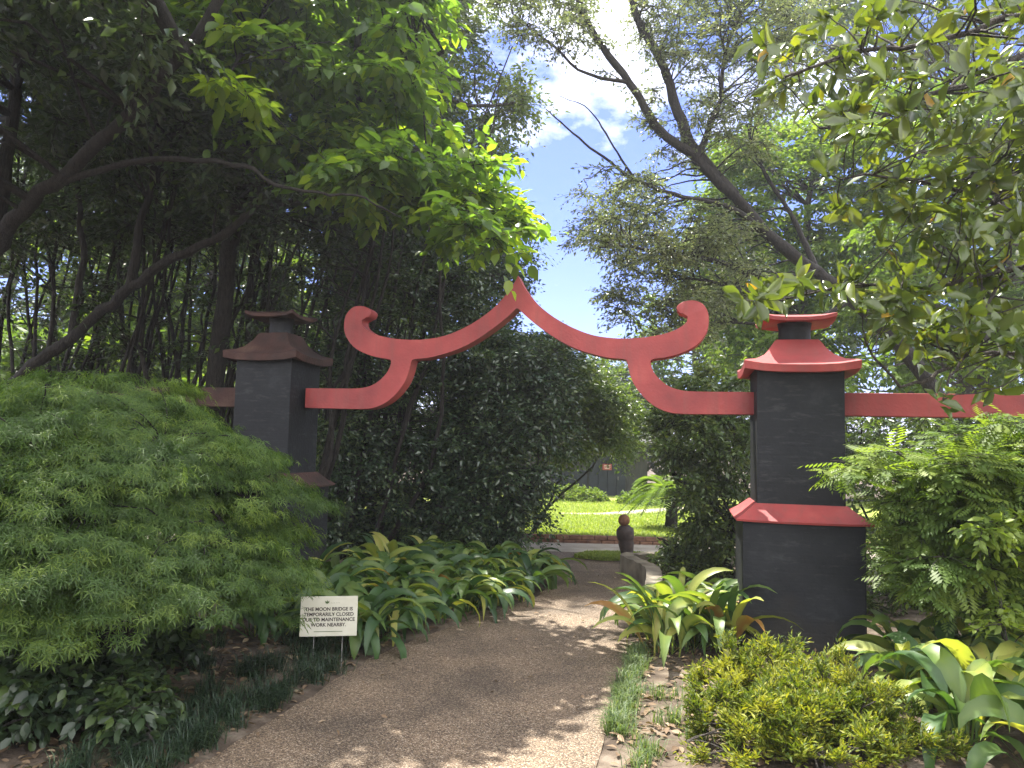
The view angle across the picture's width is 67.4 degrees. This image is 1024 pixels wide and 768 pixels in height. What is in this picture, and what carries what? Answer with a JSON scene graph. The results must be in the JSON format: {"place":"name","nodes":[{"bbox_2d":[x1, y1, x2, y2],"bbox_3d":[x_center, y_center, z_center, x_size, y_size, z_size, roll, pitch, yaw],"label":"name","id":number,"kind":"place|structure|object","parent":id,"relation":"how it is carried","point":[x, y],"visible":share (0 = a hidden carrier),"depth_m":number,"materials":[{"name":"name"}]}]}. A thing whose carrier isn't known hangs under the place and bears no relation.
{"place":"outdoors","nodes":[
{"label":"outdoors","id":0,"kind":"place"},
{"bbox_2d":[37,386,234,406],"bbox_3d":[-3.917,1.105,7.819,2.600,2.152,0.150,0,-5,13],"label":"side rail","id":1,"kind":"object","parent":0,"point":[223,396],"visible":0.01,"depth_m":7.61,"materials":[{"name":"brown paint"}]},
{"bbox_2d":[190,551,634,767],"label":"path","id":2,"kind":"structure","parent":0,"point":[437,710],"depth_m":4.81,"materials":[{"name":"gravel"}]},
{"bbox_2d":[616,514,633,552],"bbox_3d":[1.607,2.189,10.813,0.281,0.708,0.252,1,-5,0],"label":"garden ornament","id":3,"kind":"object","parent":2,"relation":"on","point":[625,533],"visible":0.87,"depth_m":10.73,"materials":[{"name":"stone"}]},
{"bbox_2d":[69,489,893,541],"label":"lawn","id":4,"kind":"structure","parent":0,"point":[869,515],"depth_m":19.59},
{"bbox_2d":[544,483,611,502],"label":"clipped shrub","id":5,"kind":"object","parent":4,"relation":"on","point":[584,494],"visible":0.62,"depth_m":21.82,"materials":[{"name":"green plant"}]},
{"bbox_2d":[614,486,681,505],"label":"shrub","id":6,"kind":"object","parent":4,"relation":"on","point":[625,496],"visible":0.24,"depth_m":21.14,"materials":[{"name":"green plant"}]},
{"bbox_2d":[616,474,714,529],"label":"sago palm","id":7,"kind":"object","parent":4,"relation":"on","point":[655,492],"visible":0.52,"depth_m":14.94,"materials":[{"name":"green plant"}]},
{"bbox_2d":[497,498,876,560],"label":"lawn grass","id":8,"kind":"structure","parent":4,"relation":"on","point":[614,555],"depth_m":15.58,"materials":[{"name":"plant"}]},
{"bbox_2d":[145,534,877,558],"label":"cross path","id":9,"kind":"structure","parent":0,"point":[572,547],"depth_m":12.34,"materials":[{"name":"concrete"}]},
{"bbox_2d":[0,458,1023,767],"bbox_3d":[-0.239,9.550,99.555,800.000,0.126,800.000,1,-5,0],"label":"ground","id":10,"kind":"structure","parent":0,"point":[608,754],"depth_m":4.58,"materials":[{"name":"soil"}]},
{"bbox_2d":[0,111,78,338],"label":"background tree","id":11,"kind":"object","parent":10,"relation":"on","point":[30,297],"visible":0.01,"depth_m":32.14,"materials":[{"name":"green plant"}]},
{"bbox_2d":[0,98,84,367],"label":"thicket tree","id":12,"kind":"object","parent":10,"relation":"on","point":[3,313],"visible":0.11,"depth_m":10.28,"materials":[{"name":"green plant"}]},
{"bbox_2d":[0,637,103,751],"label":"dark shrub","id":13,"kind":"object","parent":10,"relation":"on","point":[26,695],"visible":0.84,"depth_m":3.74,"materials":[{"name":"green plant"}]},
{"bbox_2d":[0,99,155,523],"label":"thicket tree","id":14,"kind":"object","parent":10,"relation":"on","point":[6,341],"visible":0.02,"depth_m":12.20,"materials":[{"name":"green plant"}]},
{"bbox_2d":[0,23,162,455],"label":"thicket tree","id":15,"kind":"object","parent":10,"relation":"on","point":[33,334],"visible":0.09,"depth_m":9.47,"materials":[{"name":"green plant"}]},
{"bbox_2d":[0,321,171,468],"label":"background tree","id":16,"kind":"object","parent":10,"relation":"on","point":[5,362],"visible":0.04,"depth_m":15.99,"materials":[{"name":"green plant"}]},
{"bbox_2d":[0,14,200,523],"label":"thicket tree","id":17,"kind":"object","parent":10,"relation":"on","point":[137,334],"visible":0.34,"depth_m":8.72,"materials":[{"name":"green plant"}]},
{"bbox_2d":[1,156,205,354],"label":"background tree","id":18,"kind":"object","parent":10,"relation":"on","point":[40,262],"visible":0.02,"depth_m":25.98,"materials":[{"name":"green plant"}]},
{"bbox_2d":[13,57,223,524],"bbox_3d":[-5.817,-2.254,11.068,4.096,9.391,2.726,1,-5,0],"label":"thicket tree","id":19,"kind":"object","parent":10,"relation":"on","point":[100,275],"visible":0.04,"depth_m":10.89,"materials":[{"name":"green plant"}]},
{"bbox_2d":[50,647,187,767],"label":"dark shrub","id":20,"kind":"object","parent":10,"relation":"on","point":[118,701],"visible":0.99,"depth_m":3.87,"materials":[{"name":"green plant"}]},
{"bbox_2d":[51,638,188,704],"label":"dark shrub","id":21,"kind":"object","parent":10,"relation":"on","point":[144,653],"visible":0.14,"depth_m":4.41,"materials":[{"name":"green plant"}]},
{"bbox_2d":[22,106,275,357],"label":"background tree","id":22,"kind":"object","parent":10,"relation":"on","point":[59,280],"visible":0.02,"depth_m":22.27,"materials":[{"name":"green plant"}]},
{"bbox_2d":[22,49,277,565],"bbox_3d":[-4.589,-1.825,9.420,3.494,8.345,2.702,2,-5,-7],"label":"thicket tree","id":23,"kind":"object","parent":10,"relation":"on","point":[154,319],"visible":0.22,"depth_m":9.02,"materials":[{"name":"green plant"}]},
{"bbox_2d":[61,177,250,495],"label":"thicket tree","id":24,"kind":"object","parent":10,"relation":"on","point":[195,379],"visible":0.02,"depth_m":13.03,"materials":[{"name":"green plant"}]},
{"bbox_2d":[109,601,214,675],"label":"dark shrub","id":25,"kind":"object","parent":10,"relation":"on","point":[164,645],"visible":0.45,"depth_m":4.99,"materials":[{"name":"green plant"}]},
{"bbox_2d":[0,363,344,673],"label":"cutleaf maple","id":26,"kind":"object","parent":10,"relation":"on","point":[80,446],"visible":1,"depth_m":4.21,"materials":[{"name":"green plant"}]},
{"bbox_2d":[0,5,361,384],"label":"leaning tree","id":27,"kind":"object","parent":10,"relation":"on","point":[43,125],"visible":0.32,"depth_m":7.84,"materials":[{"name":"green plant"}]},
{"bbox_2d":[66,188,321,367],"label":"background tree","id":28,"kind":"object","parent":10,"relation":"on","point":[195,323],"visible":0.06,"depth_m":18.62,"materials":[{"name":"green plant"}]},
{"bbox_2d":[96,16,294,533],"bbox_3d":[-4.962,-2.470,11.471,4.269,9.939,2.878,1,-5,0],"label":"thicket tree","id":29,"kind":"object","parent":10,"relation":"on","point":[169,341],"visible":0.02,"depth_m":11.19,"materials":[{"name":"green plant"}]},
{"bbox_2d":[13,625,384,767],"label":"mondo grass","id":30,"kind":"structure","parent":10,"relation":"on","point":[184,741],"depth_m":4.47,"materials":[{"name":"plant"}]},
{"bbox_2d":[0,0,400,255],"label":"leaning tree","id":31,"kind":"object","parent":10,"relation":"on","point":[27,27],"visible":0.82,"depth_m":6.37,"materials":[{"name":"green plant"}]},
{"bbox_2d":[103,17,322,413],"bbox_3d":[-3.897,-1.793,9.729,3.697,8.360,2.698,1,-5,0],"label":"thicket tree","id":32,"kind":"object","parent":10,"relation":"on","point":[189,241],"visible":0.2,"depth_m":9.62,"materials":[{"name":"green plant"}]},
{"bbox_2d":[128,326,319,501],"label":"background tree","id":33,"kind":"object","parent":10,"relation":"on","point":[183,370],"visible":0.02,"depth_m":16.59,"materials":[{"name":"green plant"}]},
{"bbox_2d":[160,125,326,432],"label":"thicket tree","id":34,"kind":"object","parent":10,"relation":"on","point":[229,413],"visible":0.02,"depth_m":12.76,"materials":[{"name":"green plant"}]},
{"bbox_2d":[200,582,323,646],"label":"strap leaf plant","id":35,"kind":"object","parent":10,"relation":"on","point":[260,621],"visible":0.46,"depth_m":5.96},
{"bbox_2d":[136,13,389,421],"bbox_3d":[-3.748,-2.092,10.589,4.158,9.091,2.748,1,-5,0],"label":"thicket tree","id":36,"kind":"object","parent":10,"relation":"on","point":[256,282],"visible":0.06,"depth_m":10.63,"materials":[{"name":"green plant"}]},
{"bbox_2d":[208,309,334,603],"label":"gate pillar","id":37,"kind":"structure","parent":10,"relation":"on","point":[280,364],"depth_m":7.30,"materials":[{"name":"black paint"}]},
{"bbox_2d":[157,10,409,479],"bbox_3d":[-2.884,-1.841,9.226,3.522,8.428,2.811,1,-5,0],"label":"thicket tree","id":38,"kind":"object","parent":10,"relation":"on","point":[326,467],"visible":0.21,"depth_m":8.87,"materials":[{"name":"green plant"}]},
{"bbox_2d":[232,274,394,550],"bbox_3d":[-3.209,0.639,12.581,3.330,5.201,2.856,1,-5,0],"label":"camellia bush","id":39,"kind":"object","parent":10,"relation":"on","point":[321,416],"visible":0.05,"depth_m":12.01,"materials":[{"name":"green plant"}]},
{"bbox_2d":[218,18,432,538],"bbox_3d":[-2.873,-2.325,11.154,3.770,9.694,2.698,1,-5,0],"label":"thicket tree","id":40,"kind":"object","parent":10,"relation":"on","point":[367,293],"visible":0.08,"depth_m":10.86,"materials":[{"name":"green plant"}]},
{"bbox_2d":[299,596,357,666],"bbox_3d":[-1.317,1.843,5.488,0.403,0.639,0.045,2,-5,-8],"label":"notice sign","id":41,"kind":"object","parent":10,"relation":"on","point":[336,615],"visible":0.99,"depth_m":5.50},
{"bbox_2d":[258,575,402,654],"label":"strap leaf plant","id":42,"kind":"object","parent":10,"relation":"on","point":[343,581],"visible":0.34,"depth_m":6.06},
{"bbox_2d":[283,557,390,592],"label":"strap leaf plant","id":43,"kind":"object","parent":10,"relation":"on","point":[343,566],"visible":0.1,"depth_m":6.93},
{"bbox_2d":[146,0,568,490],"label":"broadleaf tree","id":44,"kind":"object","parent":10,"relation":"on","point":[342,152],"visible":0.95,"depth_m":6.96,"materials":[{"name":"green plant"}]},
{"bbox_2d":[296,581,435,659],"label":"strap leaf plant","id":45,"kind":"object","parent":10,"relation":"on","point":[373,623],"visible":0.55,"depth_m":5.98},
{"bbox_2d":[325,546,421,575],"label":"strap leaf plant","id":46,"kind":"object","parent":10,"relation":"on","point":[356,553],"visible":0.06,"depth_m":7.93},
{"bbox_2d":[329,551,426,588],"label":"strap leaf plant","id":47,"kind":"object","parent":10,"relation":"on","point":[385,557],"visible":0.15,"depth_m":7.44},
{"bbox_2d":[285,0,494,559],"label":"thicket tree","id":48,"kind":"object","parent":10,"relation":"on","point":[404,242],"visible":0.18,"depth_m":10.15,"materials":[{"name":"green plant"}]},
{"bbox_2d":[349,534,439,561],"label":"strap leaf plant","id":49,"kind":"object","parent":10,"relation":"on","point":[371,547],"visible":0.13,"depth_m":8.27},
{"bbox_2d":[351,563,439,587],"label":"strap leaf plant","id":50,"kind":"object","parent":10,"relation":"on","point":[393,567],"visible":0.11,"depth_m":7.20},
{"bbox_2d":[354,532,447,561],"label":"strap leaf plant","id":51,"kind":"object","parent":10,"relation":"on","point":[391,546],"visible":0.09,"depth_m":8.64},
{"bbox_2d":[304,224,505,559],"bbox_3d":[-1.664,0.139,11.057,3.385,5.468,3.288,1,-5,0],"label":"camellia bush","id":52,"kind":"object","parent":10,"relation":"on","point":[422,516],"visible":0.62,"depth_m":10.28,"materials":[{"name":"green plant"}]},
{"bbox_2d":[363,583,446,646],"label":"strap leaf plant","id":53,"kind":"object","parent":10,"relation":"on","point":[428,600],"visible":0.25,"depth_m":6.49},
{"bbox_2d":[304,0,512,500],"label":"thicket tree","id":54,"kind":"object","parent":10,"relation":"on","point":[450,114],"visible":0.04,"depth_m":12.26,"materials":[{"name":"green plant"}]},
{"bbox_2d":[363,592,467,641],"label":"strap leaf plant","id":55,"kind":"object","parent":10,"relation":"on","point":[441,608],"visible":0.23,"depth_m":6.50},
{"bbox_2d":[384,559,460,599],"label":"strap leaf plant","id":56,"kind":"object","parent":10,"relation":"on","point":[440,564],"visible":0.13,"depth_m":7.69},
{"bbox_2d":[302,184,545,499],"bbox_3d":[-1.445,-0.688,12.191,3.991,6.674,3.260,1,-5,0],"label":"camellia bush","id":57,"kind":"object","parent":10,"relation":"on","point":[494,290],"visible":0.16,"depth_m":11.44,"materials":[{"name":"green plant"}]},
{"bbox_2d":[319,0,569,462],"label":"tall tree","id":58,"kind":"object","parent":10,"relation":"on","point":[515,104],"visible":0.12,"depth_m":14.90,"materials":[{"name":"green plant"}]},
{"bbox_2d":[405,574,491,625],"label":"strap leaf plant","id":59,"kind":"object","parent":10,"relation":"on","point":[436,585],"visible":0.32,"depth_m":6.98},
{"bbox_2d":[410,553,499,597],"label":"strap leaf plant","id":60,"kind":"object","parent":10,"relation":"on","point":[454,559],"visible":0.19,"depth_m":7.97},
{"bbox_2d":[81,522,876,549],"bbox_3d":[0.263,2.609,12.988,16.864,0.145,0.180,1,-5,0],"label":"brick edging","id":61,"kind":"object","parent":10,"relation":"on","point":[637,540],"visible":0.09,"depth_m":12.95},
{"bbox_2d":[429,576,533,622],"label":"strap leaf plant","id":62,"kind":"object","parent":10,"relation":"on","point":[497,591],"visible":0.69,"depth_m":7.23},
{"bbox_2d":[446,566,534,619],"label":"strap leaf plant","id":63,"kind":"object","parent":10,"relation":"on","point":[480,572],"visible":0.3,"depth_m":7.59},
{"bbox_2d":[415,306,598,558],"bbox_3d":[-0.096,0.737,10.710,2.664,4.043,2.699,1,-5,0],"label":"camellia bush","id":64,"kind":"object","parent":10,"relation":"on","point":[525,416],"visible":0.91,"depth_m":10.06,"materials":[{"name":"green plant"}]},
{"bbox_2d":[474,567,546,606],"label":"strap leaf plant","id":65,"kind":"object","parent":10,"relation":"on","point":[509,572],"visible":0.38,"depth_m":7.88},
{"bbox_2d":[0,570,1023,767],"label":"leaf litter","id":66,"kind":"object","parent":10,"relation":"on","point":[53,740],"visible":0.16,"depth_m":4.67,"materials":[{"name":"plant"}]},
{"bbox_2d":[482,548,578,588],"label":"strap leaf plant","id":67,"kind":"object","parent":10,"relation":"on","point":[516,557],"visible":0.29,"depth_m":8.64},
{"bbox_2d":[490,553,573,601],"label":"strap leaf plant","id":68,"kind":"object","parent":10,"relation":"on","point":[525,565],"visible":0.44,"depth_m":8.38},
{"bbox_2d":[495,547,587,588],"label":"strap leaf plant","id":69,"kind":"object","parent":10,"relation":"on","point":[554,558],"visible":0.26,"depth_m":8.97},
{"bbox_2d":[491,323,662,532],"bbox_3d":[0.992,0.843,12.841,3.272,3.854,3.575,1,-5,0],"label":"camellia bush","id":70,"kind":"object","parent":10,"relation":"on","point":[601,417],"visible":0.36,"depth_m":11.98,"materials":[{"name":"green plant"}]},
{"bbox_2d":[520,423,651,495],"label":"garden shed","id":71,"kind":"structure","parent":10,"relation":"on","point":[608,481],"depth_m":25.06,"materials":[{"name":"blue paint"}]},
{"bbox_2d":[589,456,625,495],"bbox_3d":[3.107,3.010,25.051,1.185,1.300,0.100,1,-5,0],"label":"door","id":72,"kind":"structure","parent":71,"relation":"in","point":[607,481],"depth_m":25.04,"materials":[{"name":"blue paint"}]},
{"bbox_2d":[585,354,698,479],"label":"background tree","id":73,"kind":"object","parent":10,"relation":"on","point":[612,370],"visible":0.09,"depth_m":30.09,"materials":[{"name":"green plant"}]},
{"bbox_2d":[590,641,714,767],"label":"edge grass","id":74,"kind":"structure","parent":10,"relation":"on","point":[619,718],"depth_m":4.54,"materials":[{"name":"plant"}]},
{"bbox_2d":[585,572,751,668],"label":"strap leaf plant","id":75,"kind":"object","parent":10,"relation":"on","point":[672,611],"visible":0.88,"depth_m":5.93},
{"bbox_2d":[599,567,738,634],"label":"strap leaf plant","id":76,"kind":"object","parent":10,"relation":"on","point":[671,585],"visible":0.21,"depth_m":6.54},
{"bbox_2d":[620,552,734,588],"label":"kerb wall","id":77,"kind":"structure","parent":10,"relation":"on","point":[640,568],"depth_m":9.30,"materials":[{"name":"concrete"}]},
{"bbox_2d":[645,521,734,582],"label":"camellia bush","id":78,"kind":"object","parent":10,"relation":"on","point":[694,559],"visible":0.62,"depth_m":9.45,"materials":[{"name":"green plant"}]},
{"bbox_2d":[627,599,757,653],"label":"strap leaf plant","id":79,"kind":"object","parent":10,"relation":"on","point":[700,626],"visible":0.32,"depth_m":5.91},
{"bbox_2d":[631,348,758,578],"bbox_3d":[2.457,1.022,9.156,2.133,2.994,1.888,1,-5,0],"label":"camellia bush","id":80,"kind":"object","parent":10,"relation":"on","point":[709,482],"visible":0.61,"depth_m":8.83,"materials":[{"name":"green plant"}]},
{"bbox_2d":[663,600,751,657],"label":"strap leaf plant","id":81,"kind":"object","parent":10,"relation":"on","point":[696,612],"visible":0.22,"depth_m":5.96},
{"bbox_2d":[471,0,954,446],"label":"leaning oak","id":82,"kind":"object","parent":10,"relation":"on","point":[687,251],"visible":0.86,"depth_m":10.74,"materials":[{"name":"green plant"}]},
{"bbox_2d":[615,269,815,489],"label":"background tree","id":83,"kind":"object","parent":10,"relation":"on","point":[657,364],"visible":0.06,"depth_m":28.82,"materials":[{"name":"green plant"}]},
{"bbox_2d":[664,582,801,656],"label":"strap leaf plant","id":84,"kind":"object","parent":10,"relation":"on","point":[717,614],"visible":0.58,"depth_m":5.89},
{"bbox_2d":[681,626,854,725],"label":"yew shrub","id":85,"kind":"object","parent":10,"relation":"on","point":[742,664],"visible":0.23,"depth_m":4.63,"materials":[{"name":"green plant"}]},
{"bbox_2d":[674,659,885,767],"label":"yew shrub","id":86,"kind":"object","parent":10,"relation":"on","point":[761,713],"visible":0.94,"depth_m":3.77,"materials":[{"name":"green plant"}]},
{"bbox_2d":[655,99,908,416],"bbox_3d":[7.191,-2.430,19.142,7.869,11.669,5.648,1,-5,0],"label":"background tree","id":87,"kind":"object","parent":10,"relation":"on","point":[755,179],"visible":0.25,"depth_m":18.34,"materials":[{"name":"green plant"}]},
{"bbox_2d":[729,312,874,655],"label":"gate pillar","id":88,"kind":"structure","parent":10,"relation":"on","point":[798,544],"depth_m":6.05,"materials":[{"name":"black paint"}]},
{"bbox_2d":[305,276,753,414],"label":"gate arch","id":89,"kind":"structure","parent":88,"relation":"attached to","point":[639,356],"depth_m":6.96,"materials":[{"name":"red paint"}]},
{"bbox_2d":[681,224,954,499],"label":"background tree","id":90,"kind":"object","parent":10,"relation":"on","point":[850,343],"visible":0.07,"depth_m":26.21,"materials":[{"name":"green plant"}]},
{"bbox_2d":[750,648,972,767],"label":"yew shrub","id":91,"kind":"object","parent":10,"relation":"on","point":[863,702],"visible":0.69,"depth_m":3.88,"materials":[{"name":"green plant"}]},
{"bbox_2d":[721,0,1023,420],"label":"magnolia","id":92,"kind":"object","parent":10,"relation":"on","point":[960,261],"visible":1,"depth_m":4.68,"materials":[{"name":"green plant"}]},
{"bbox_2d":[735,0,1023,488],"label":"background tree","id":93,"kind":"object","parent":10,"relation":"on","point":[849,14],"visible":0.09,"depth_m":24.36,"materials":[{"name":"green plant"}]},
{"bbox_2d":[835,609,970,670],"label":"strap leaf plant","id":94,"kind":"object","parent":10,"relation":"on","point":[882,620],"visible":0.3,"depth_m":5.48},
{"bbox_2d":[853,638,952,694],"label":"strap leaf plant","id":95,"kind":"object","parent":10,"relation":"on","point":[892,669],"visible":0.26,"depth_m":4.84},
{"bbox_2d":[797,401,1023,646],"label":"feathery shrub","id":96,"kind":"object","parent":10,"relation":"on","point":[917,553],"visible":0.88,"depth_m":5.02,"materials":[{"name":"green plant"}]},
{"bbox_2d":[826,631,1016,733],"bbox_3d":[2.610,1.824,4.662,0.822,0.480,1.146,2,-5,-12],"label":"strap leaf plant","id":97,"kind":"object","parent":10,"relation":"on","point":[898,637],"visible":0.38,"depth_m":4.76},
{"bbox_2d":[822,48,1023,441],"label":"background tree","id":98,"kind":"object","parent":10,"relation":"on","point":[863,238],"visible":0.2,"depth_m":16.52,"materials":[{"name":"green plant"}]},
{"bbox_2d":[825,159,1023,465],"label":"background tree","id":99,"kind":"object","parent":10,"relation":"on","point":[894,390],"visible":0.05,"depth_m":24.91,"materials":[{"name":"green plant"}]},
{"bbox_2d":[845,392,1012,618],"bbox_3d":[5.015,1.410,8.052,4.325,2.724,2.527,1,-5,0],"label":"hedge bush","id":100,"kind":"object","parent":10,"relation":"on","point":[872,603],"visible":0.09,"depth_m":7.69,"materials":[{"name":"green plant"}]},
{"bbox_2d":[882,617,1004,676],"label":"strap leaf plant","id":101,"kind":"object","parent":10,"relation":"on","point":[978,648],"visible":0.1,"depth_m":5.20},
{"bbox_2d":[878,643,1023,767],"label":"strap leaf plant","id":102,"kind":"object","parent":10,"relation":"on","point":[944,670],"visible":0.57,"depth_m":4.17,"materials":[{"name":"plant"}]},
{"bbox_2d":[905,638,1023,725],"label":"strap leaf plant","id":103,"kind":"object","parent":10,"relation":"on","point":[961,652],"visible":0.26,"depth_m":4.39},
{"bbox_2d":[926,614,1023,645],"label":"strap leaf plant","id":104,"kind":"object","parent":10,"relation":"on","point":[967,640],"visible":0.12,"depth_m":5.34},
{"bbox_2d":[932,695,1023,767],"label":"strap leaf plant","id":105,"kind":"object","parent":10,"relation":"on","point":[981,754],"visible":0.87,"depth_m":3.78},
{"bbox_2d":[948,507,1023,647],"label":"bright shrub","id":106,"kind":"object","parent":10,"relation":"on","point":[1004,531],"visible":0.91,"depth_m":4.56,"materials":[{"name":"green plant"}]},
{"bbox_2d":[980,670,1023,739],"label":"strap leaf plant","id":107,"kind":"object","parent":10,"relation":"on","point":[1013,691],"visible":0.46,"depth_m":4.05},
{"bbox_2d":[0,0,1023,450],"label":"sky","id":108,"kind":"structure","parent":0,"point":[549,174],"materials":[{"name":"blue"}]},
{"bbox_2d":[845,393,1023,418],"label":"side rail","id":109,"kind":"object","parent":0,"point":[910,405],"visible":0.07,"depth_m":6.20,"materials":[{"name":"red paint"}]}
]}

